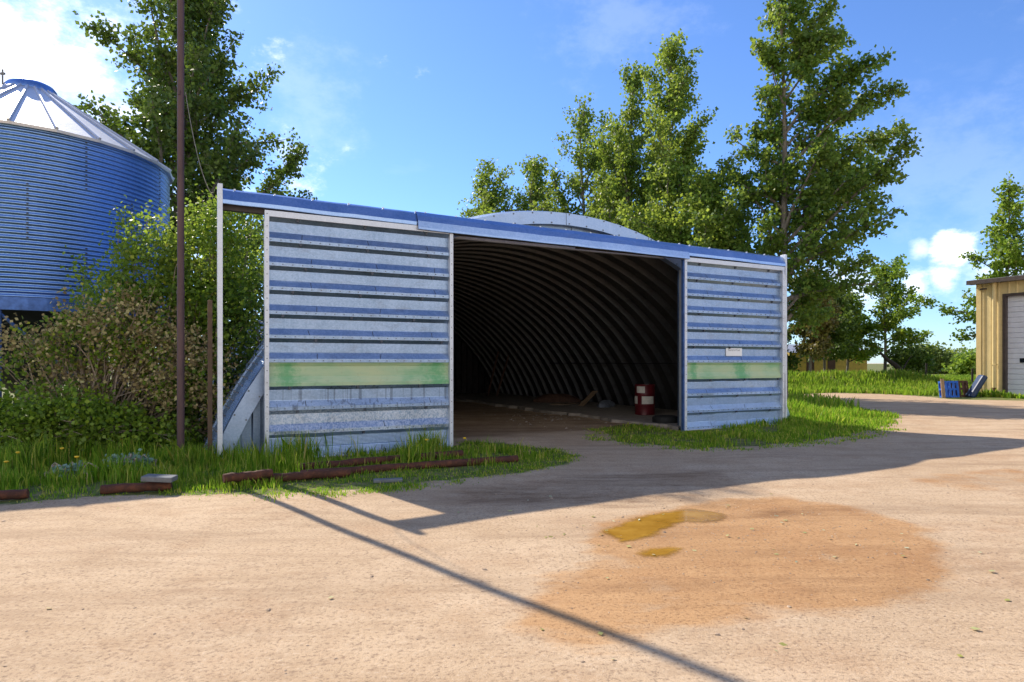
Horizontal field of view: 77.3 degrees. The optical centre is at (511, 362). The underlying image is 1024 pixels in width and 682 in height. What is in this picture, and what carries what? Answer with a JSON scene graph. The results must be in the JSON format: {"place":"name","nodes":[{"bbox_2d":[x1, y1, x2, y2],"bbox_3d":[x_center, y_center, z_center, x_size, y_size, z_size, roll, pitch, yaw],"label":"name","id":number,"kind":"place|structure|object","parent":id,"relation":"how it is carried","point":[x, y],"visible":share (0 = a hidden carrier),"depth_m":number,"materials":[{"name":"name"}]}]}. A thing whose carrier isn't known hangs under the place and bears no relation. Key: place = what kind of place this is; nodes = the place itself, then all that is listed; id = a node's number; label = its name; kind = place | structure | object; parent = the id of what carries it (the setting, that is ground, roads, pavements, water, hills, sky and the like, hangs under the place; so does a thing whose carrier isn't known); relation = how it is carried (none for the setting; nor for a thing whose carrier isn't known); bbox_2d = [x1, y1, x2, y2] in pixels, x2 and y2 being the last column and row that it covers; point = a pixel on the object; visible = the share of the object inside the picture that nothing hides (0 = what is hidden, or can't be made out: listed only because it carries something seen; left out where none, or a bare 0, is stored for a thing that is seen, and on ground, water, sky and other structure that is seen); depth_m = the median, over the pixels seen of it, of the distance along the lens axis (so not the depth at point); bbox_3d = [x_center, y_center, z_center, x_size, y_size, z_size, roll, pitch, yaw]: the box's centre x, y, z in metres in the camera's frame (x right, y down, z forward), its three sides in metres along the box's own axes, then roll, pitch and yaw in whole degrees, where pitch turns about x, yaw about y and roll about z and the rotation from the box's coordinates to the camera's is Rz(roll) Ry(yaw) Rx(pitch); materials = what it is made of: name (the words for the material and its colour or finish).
{"place":"outdoors","nodes":[
{"label":"outdoors","id":0,"kind":"place"},
{"bbox_2d":[0,425,583,503],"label":"grass","id":1,"kind":"structure","parent":0,"point":[41,460],"depth_m":9.57,"materials":[{"name":"green plant"}]},
{"bbox_2d":[0,363,1023,681],"bbox_3d":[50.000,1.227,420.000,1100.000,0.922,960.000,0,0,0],"label":"ground","id":2,"kind":"structure","parent":0,"point":[206,617],"depth_m":4.98,"materials":[{"name":"beige gravel"}]},
{"bbox_2d":[0,489,29,499],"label":"rusty pipe","id":3,"kind":"object","parent":2,"relation":"on","point":[14,494],"visible":1,"depth_m":7.61,"materials":[{"name":"brown metal"}]},
{"bbox_2d":[44,460,98,480],"bbox_3d":[-6.339,1.565,9.011,0.955,0.366,0.607,0,0,17],"label":"silvery weed","id":4,"kind":"object","parent":2,"relation":"on","point":[74,466],"visible":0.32,"depth_m":8.95,"materials":[{"name":"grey plant"}]},
{"bbox_2d":[0,69,174,430],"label":"grain bin","id":5,"kind":"object","parent":2,"relation":"on","point":[71,176],"visible":0.63,"depth_m":14.48,"materials":[{"name":"metal"}]},
{"bbox_2d":[0,372,204,462],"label":"shrub","id":6,"kind":"object","parent":2,"relation":"on","point":[41,418],"visible":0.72,"depth_m":10.83,"materials":[{"name":"green plant"}]},
{"bbox_2d":[0,273,241,436],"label":"dry shrub","id":7,"kind":"object","parent":2,"relation":"on","point":[121,352],"visible":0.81,"depth_m":11.66,"materials":[{"name":"beige plant"}]},
{"bbox_2d":[102,448,156,470],"bbox_3d":[-5.646,1.510,9.506,0.677,0.476,0.691,0,0,41],"label":"silvery weed","id":8,"kind":"object","parent":2,"relation":"on","point":[133,457],"visible":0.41,"depth_m":9.45,"materials":[{"name":"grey plant"}]},
{"bbox_2d":[100,482,172,493],"bbox_3d":[-4.731,1.573,8.078,0.792,0.125,0.116,0,0,-19],"label":"rusty pipe","id":9,"kind":"object","parent":2,"relation":"on","point":[130,487],"visible":0.95,"depth_m":8.03,"materials":[{"name":"brown metal"}]},
{"bbox_2d":[141,474,177,482],"bbox_3d":[-4.451,1.457,8.080,0.380,0.065,0.180,3,3,-3],"label":"concrete block","id":10,"kind":"object","parent":9,"relation":"on","point":[166,478],"depth_m":8.00,"materials":[{"name":"grey concrete"}]},
{"bbox_2d":[11,267,263,444],"bbox_3d":[-7.400,-0.151,12.949,5.318,3.805,2.706,0,0,0],"label":"dark shrub","id":11,"kind":"object","parent":2,"relation":"on","point":[248,353],"visible":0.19,"depth_m":12.55,"materials":[{"name":"green plant"}]},
{"bbox_2d":[52,174,263,422],"bbox_3d":[-6.765,-1.036,12.846,4.030,5.553,2.468,0,0,0],"label":"green shrub","id":12,"kind":"object","parent":2,"relation":"on","point":[166,261],"visible":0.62,"depth_m":12.53,"materials":[{"name":"green plant"}]},
{"bbox_2d":[146,406,207,440],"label":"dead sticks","id":13,"kind":"object","parent":2,"relation":"on","point":[199,430],"visible":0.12,"depth_m":12.31,"materials":[{"name":"brown wood"}]},
{"bbox_2d":[176,0,186,453],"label":"steel pole","id":14,"kind":"object","parent":2,"relation":"on","point":[180,292],"visible":0.89,"depth_m":10.16,"materials":[{"name":"metal"}]},
{"bbox_2d":[185,92,216,198],"bbox_3d":[-4.992,-3.488,10.307,0.501,1.686,0.012,0,0,-13],"label":"guy wire","id":15,"kind":"object","parent":14,"relation":"attached to","point":[195,145],"visible":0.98,"depth_m":10.28,"materials":[{"name":"metal"}]},
{"bbox_2d":[70,0,317,399],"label":"broad tree","id":16,"kind":"object","parent":2,"relation":"on","point":[206,73],"visible":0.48,"depth_m":24.70,"materials":[{"name":"green plant"}]},
{"bbox_2d":[208,300,211,459],"bbox_3d":[-4.923,0.340,10.434,0.070,2.720,0.070,0,0,-27],"label":"wooden post","id":17,"kind":"object","parent":2,"relation":"on","point":[209,373],"visible":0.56,"depth_m":10.40,"materials":[{"name":"brown wood"}]},
{"bbox_2d":[225,468,350,484],"bbox_3d":[-3.026,1.549,8.711,1.620,0.149,0.116,0,0,-20],"label":"rusty pipe","id":18,"kind":"object","parent":2,"relation":"on","point":[306,475],"visible":0.61,"depth_m":8.76,"materials":[{"name":"brown metal"}]},
{"bbox_2d":[222,469,272,482],"bbox_3d":[-3.449,1.477,8.366,0.609,0.128,0.116,0,0,-36],"label":"rusty pipe","id":19,"kind":"object","parent":18,"relation":"on","point":[242,476],"visible":0.99,"depth_m":8.32,"materials":[{"name":"brown metal"}]},
{"bbox_2d":[300,450,463,469],"bbox_3d":[-1.981,1.538,10.152,2.683,0.130,0.116,0,0,-32],"label":"rusty pipe","id":20,"kind":"object","parent":2,"relation":"on","point":[360,461],"visible":0.58,"depth_m":9.96,"materials":[{"name":"brown metal"}]},
{"bbox_2d":[373,477,402,482],"bbox_3d":[-1.652,1.567,8.535,0.380,0.045,0.120,0,0,-11],"label":"concrete piece","id":21,"kind":"object","parent":2,"relation":"on","point":[382,480],"visible":0.98,"depth_m":8.48,"materials":[{"name":"grey concrete"}]},
{"bbox_2d":[300,455,518,474],"bbox_3d":[-1.424,1.551,9.628,3.364,0.123,0.116,0,0,-26],"label":"rusty pipe","id":22,"kind":"object","parent":2,"relation":"on","point":[437,464],"visible":0.76,"depth_m":9.66,"materials":[{"name":"brown metal"}]},
{"bbox_2d":[457,156,521,217],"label":"poplar tree","id":23,"kind":"object","parent":2,"relation":"on","point":[489,201],"visible":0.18,"depth_m":40.06,"materials":[{"name":"green plant"}]},
{"bbox_2d":[199,183,789,458],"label":"arch shed","id":24,"kind":"structure","parent":2,"relation":"on","point":[383,327],"depth_m":13.68,"materials":[{"name":"metal"}]},
{"bbox_2d":[264,210,452,456],"bbox_3d":[-2.628,-0.450,11.406,3.350,4.160,0.141,0,0,-27],"label":"sliding door","id":25,"kind":"structure","parent":24,"relation":"in","point":[395,304],"depth_m":11.34,"materials":[{"name":"metal"}]},
{"bbox_2d":[681,257,784,431],"bbox_3d":[5.421,-0.420,15.570,3.345,4.040,0.141,0,0,-27],"label":"sliding door","id":26,"kind":"structure","parent":24,"relation":"in","point":[725,338],"depth_m":15.52,"materials":[{"name":"metal"}]},
{"bbox_2d":[497,154,571,213],"bbox_3d":[1.283,-5.398,38.748,7.150,14.204,9.213,0,0,-45],"label":"poplar tree","id":27,"kind":"object","parent":2,"relation":"on","point":[533,168],"visible":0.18,"depth_m":37.89,"materials":[{"name":"green plant"}]},
{"bbox_2d":[483,411,606,430],"bbox_3d":[1.146,1.600,18.914,4.155,0.092,7.607,0,0,0],"label":"rubble","id":28,"kind":"object","parent":2,"relation":"on","point":[544,418],"visible":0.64,"depth_m":17.90,"materials":[{"name":"stone"}]},
{"bbox_2d":[453,393,680,429],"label":"concrete floor","id":29,"kind":"structure","parent":2,"relation":"on","point":[616,413],"depth_m":21.09,"materials":[{"name":"grey concrete"}]},
{"bbox_2d":[487,351,498,395],"bbox_3d":[-0.863,0.495,29.140,0.070,2.100,0.040,17,-8,-26],"label":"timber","id":30,"kind":"object","parent":29,"relation":"on","point":[493,373],"visible":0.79,"depth_m":29.13,"materials":[{"name":"brown wood"}]},
{"bbox_2d":[496,355,508,395],"bbox_3d":[-0.405,0.513,29.039,0.070,2.100,0.040,20,-9,-26],"label":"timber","id":31,"kind":"object","parent":29,"relation":"on","point":[502,375],"visible":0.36,"depth_m":29.00,"materials":[{"name":"brown wood"}]},
{"bbox_2d":[533,394,581,402],"bbox_3d":[1.724,1.345,24.494,1.853,0.329,0.774,0,0,0],"label":"rag heap","id":32,"kind":"object","parent":29,"relation":"on","point":[554,398],"visible":0.98,"depth_m":24.25,"materials":[{"name":"brown fabric"}]},
{"bbox_2d":[578,391,597,405],"bbox_3d":[2.652,1.300,22.627,0.220,0.025,1.100,0,31,45],"label":"plank","id":33,"kind":"object","parent":29,"relation":"on","point":[587,398],"visible":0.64,"depth_m":22.64,"materials":[{"name":"brown wood"}]},
{"bbox_2d":[597,400,615,407],"bbox_3d":[3.227,1.387,21.891,0.527,0.247,1.019,0,0,44],"label":"sack","id":34,"kind":"object","parent":29,"relation":"on","point":[605,403],"visible":0.99,"depth_m":21.64,"materials":[{"name":"grey fabric"}]},
{"bbox_2d":[634,384,654,414],"bbox_3d":[3.865,1.067,18.627,0.596,0.885,0.596,0,0,-34],"label":"oil drum","id":35,"kind":"object","parent":29,"relation":"on","point":[644,394],"visible":0.99,"depth_m":18.38,"materials":[{"name":"red metal"}]},
{"bbox_2d":[525,92,640,223],"bbox_3d":[5.404,-6.336,34.928,8.042,16.060,8.548,0,0,-31],"label":"poplar tree","id":36,"kind":"object","parent":2,"relation":"on","point":[577,185],"visible":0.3,"depth_m":34.43,"materials":[{"name":"green plant"}]},
{"bbox_2d":[587,58,689,234],"bbox_3d":[5.694,-6.560,30.632,6.433,16.450,7.717,0,0,-10],"label":"poplar tree","id":37,"kind":"object","parent":2,"relation":"on","point":[626,145],"visible":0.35,"depth_m":30.51,"materials":[{"name":"green plant"}]},
{"bbox_2d":[640,547,680,555],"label":"puddle","id":38,"kind":"object","parent":2,"relation":"on","point":[661,551],"visible":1,"depth_m":5.41,"materials":[{"name":"yellow liquid"}]},
{"bbox_2d":[603,509,724,540],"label":"puddle","id":39,"kind":"object","parent":2,"relation":"on","point":[648,525],"visible":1,"depth_m":6.43,"materials":[{"name":"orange liquid"}]},
{"bbox_2d":[652,415,677,422],"bbox_3d":[3.916,1.460,16.316,0.670,0.220,0.670,0,0,-17],"label":"tyre","id":40,"kind":"object","parent":2,"relation":"on","point":[664,418],"visible":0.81,"depth_m":16.06,"materials":[{"name":"rubber"}]},
{"bbox_2d":[613,28,761,244],"bbox_3d":[7.680,-6.530,28.753,6.815,16.445,8.418,0,0,0],"label":"poplar tree","id":41,"kind":"object","parent":2,"relation":"on","point":[666,169],"visible":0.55,"depth_m":27.39,"materials":[{"name":"green plant"}]},
{"bbox_2d":[618,164,774,298],"bbox_3d":[7.800,-3.243,26.686,6.293,9.851,6.613,0,0,24],"label":"poplar tree","id":42,"kind":"object","parent":2,"relation":"on","point":[714,222],"visible":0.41,"depth_m":25.57,"materials":[{"name":"green plant"}]},
{"bbox_2d":[787,302,805,371],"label":"young tree","id":43,"kind":"object","parent":2,"relation":"on","point":[790,362],"visible":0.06,"depth_m":44.87,"materials":[{"name":"green plant"}]},
{"bbox_2d":[787,264,843,371],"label":"young tree","id":44,"kind":"object","parent":2,"relation":"on","point":[819,345],"visible":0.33,"depth_m":42.85,"materials":[{"name":"green plant"}]},
{"bbox_2d":[716,0,923,398],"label":"poplar tree","id":45,"kind":"object","parent":2,"relation":"on","point":[835,179],"visible":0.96,"depth_m":23.69,"materials":[{"name":"green plant"}]},
{"bbox_2d":[787,344,866,373],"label":"yellow outbuilding","id":46,"kind":"structure","parent":2,"relation":"on","point":[834,365],"depth_m":53.93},
{"bbox_2d":[806,359,813,372],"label":"door","id":47,"kind":"structure","parent":46,"relation":"in","point":[807,361],"depth_m":53.68,"materials":[{"name":"brown wood"}]},
{"bbox_2d":[828,359,834,372],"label":"door","id":48,"kind":"structure","parent":46,"relation":"in","point":[831,364],"depth_m":53.93,"materials":[{"name":"brown wood"}]},
{"bbox_2d":[802,290,864,370],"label":"young tree","id":49,"kind":"object","parent":2,"relation":"on","point":[840,349],"visible":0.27,"depth_m":45.62,"materials":[{"name":"green plant"}]},
{"bbox_2d":[827,294,883,371],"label":"young tree","id":50,"kind":"object","parent":2,"relation":"on","point":[862,354],"visible":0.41,"depth_m":48.01,"materials":[{"name":"green plant"}]},
{"bbox_2d":[879,352,911,371],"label":"fallen trunk","id":51,"kind":"object","parent":2,"relation":"on","point":[895,365],"visible":0.49,"depth_m":44.48,"materials":[{"name":"black wood"}]},
{"bbox_2d":[862,254,939,369],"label":"young tree","id":52,"kind":"object","parent":2,"relation":"on","point":[888,322],"visible":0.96,"depth_m":46.56,"materials":[{"name":"green plant"}]},
{"bbox_2d":[881,341,943,376],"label":"dark bush","id":53,"kind":"object","parent":2,"relation":"on","point":[917,361],"visible":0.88,"depth_m":45.06,"materials":[{"name":"green plant"}]},
{"bbox_2d":[908,341,955,373],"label":"bush","id":54,"kind":"object","parent":2,"relation":"on","point":[942,355],"visible":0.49,"depth_m":73.00,"materials":[{"name":"green plant"}]},
{"bbox_2d":[940,379,945,397],"bbox_3d":[18.708,1.112,27.789,0.180,0.820,0.040,0,-6,-17],"label":"plank","id":55,"kind":"object","parent":2,"relation":"on","point":[942,388],"visible":1,"depth_m":27.77,"materials":[{"name":"brown wood"}]},
{"bbox_2d":[938,381,959,397],"bbox_3d":[19.140,1.161,28.040,0.950,0.731,0.222,0,0,-14],"label":"pallet","id":56,"kind":"object","parent":2,"relation":"on","point":[948,389],"visible":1,"depth_m":28.00,"materials":[{"name":"blue paint"}]},
{"bbox_2d":[941,347,975,374],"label":"bush","id":57,"kind":"object","parent":2,"relation":"on","point":[962,363],"visible":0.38,"depth_m":67.52,"materials":[{"name":"green plant"}]},
{"bbox_2d":[945,342,973,357],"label":"bush","id":58,"kind":"object","parent":2,"relation":"on","point":[956,350],"visible":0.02,"depth_m":77.38,"materials":[{"name":"green plant"}]},
{"bbox_2d":[951,380,968,396],"bbox_3d":[19.740,1.149,28.301,0.950,0.732,0.243,0,0,-11],"label":"pallet","id":59,"kind":"object","parent":2,"relation":"on","point":[965,388],"visible":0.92,"depth_m":28.28,"materials":[{"name":"brown wood"}]},
{"bbox_2d":[971,368,973,381],"bbox_3d":[27.332,0.987,38.003,0.137,1.302,0.114,0,0,0],"label":"fence post","id":60,"kind":"object","parent":2,"relation":"on","point":[972,373],"visible":0.65,"depth_m":37.95,"materials":[{"name":"brown wood"}]},
{"bbox_2d":[938,171,1023,343],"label":"tall tree","id":61,"kind":"object","parent":2,"relation":"on","point":[1013,258],"visible":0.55,"depth_m":43.37,"materials":[{"name":"green plant"}]},
{"bbox_2d":[966,275,1023,395],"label":"workshop","id":62,"kind":"structure","parent":2,"relation":"on","point":[1000,333],"depth_m":28.16,"materials":[{"name":"beige metal"}]},
{"bbox_2d":[1008,295,1023,395],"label":"overhead door","id":63,"kind":"structure","parent":62,"relation":"in","point":[1015,303],"depth_m":27.80,"materials":[{"name":"white metal"}]},
{"bbox_2d":[976,388,1023,398],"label":"grass","id":64,"kind":"structure","parent":2,"relation":"on","point":[995,393],"depth_m":27.43,"materials":[{"name":"green plant"}]},
{"bbox_2d":[0,0,1023,362],"label":"sky","id":65,"kind":"structure","parent":0,"point":[397,102],"materials":[{"name":"blue"}]},
{"bbox_2d":[46,496,1009,658],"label":"fallen leaves","id":66,"kind":"object","parent":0,"point":[784,644],"visible":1,"depth_m":5.16,"materials":[{"name":"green plant"}]},
{"bbox_2d":[582,397,905,451],"bbox_3d":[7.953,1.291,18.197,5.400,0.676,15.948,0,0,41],"label":"grass","id":67,"kind":"structure","parent":0,"point":[798,421],"depth_m":14.87,"materials":[{"name":"green plant"}]},
{"bbox_2d":[787,390,860,411],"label":"grass","id":68,"kind":"structure","parent":0,"point":[825,401],"depth_m":22.05,"materials":[{"name":"green plant"}]},
{"bbox_2d":[788,368,975,395],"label":"grass","id":69,"kind":"structure","parent":0,"point":[921,384],"depth_m":37.22,"materials":[{"name":"green plant"}]},
{"bbox_2d":[966,375,987,396],"bbox_3d":[20.302,1.037,27.972,0.240,1.100,0.600,30,8,15],"label":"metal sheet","id":70,"kind":"object","parent":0,"point":[976,385],"visible":0.91,"depth_m":27.75,"materials":[{"name":"silver metal"}]}
]}

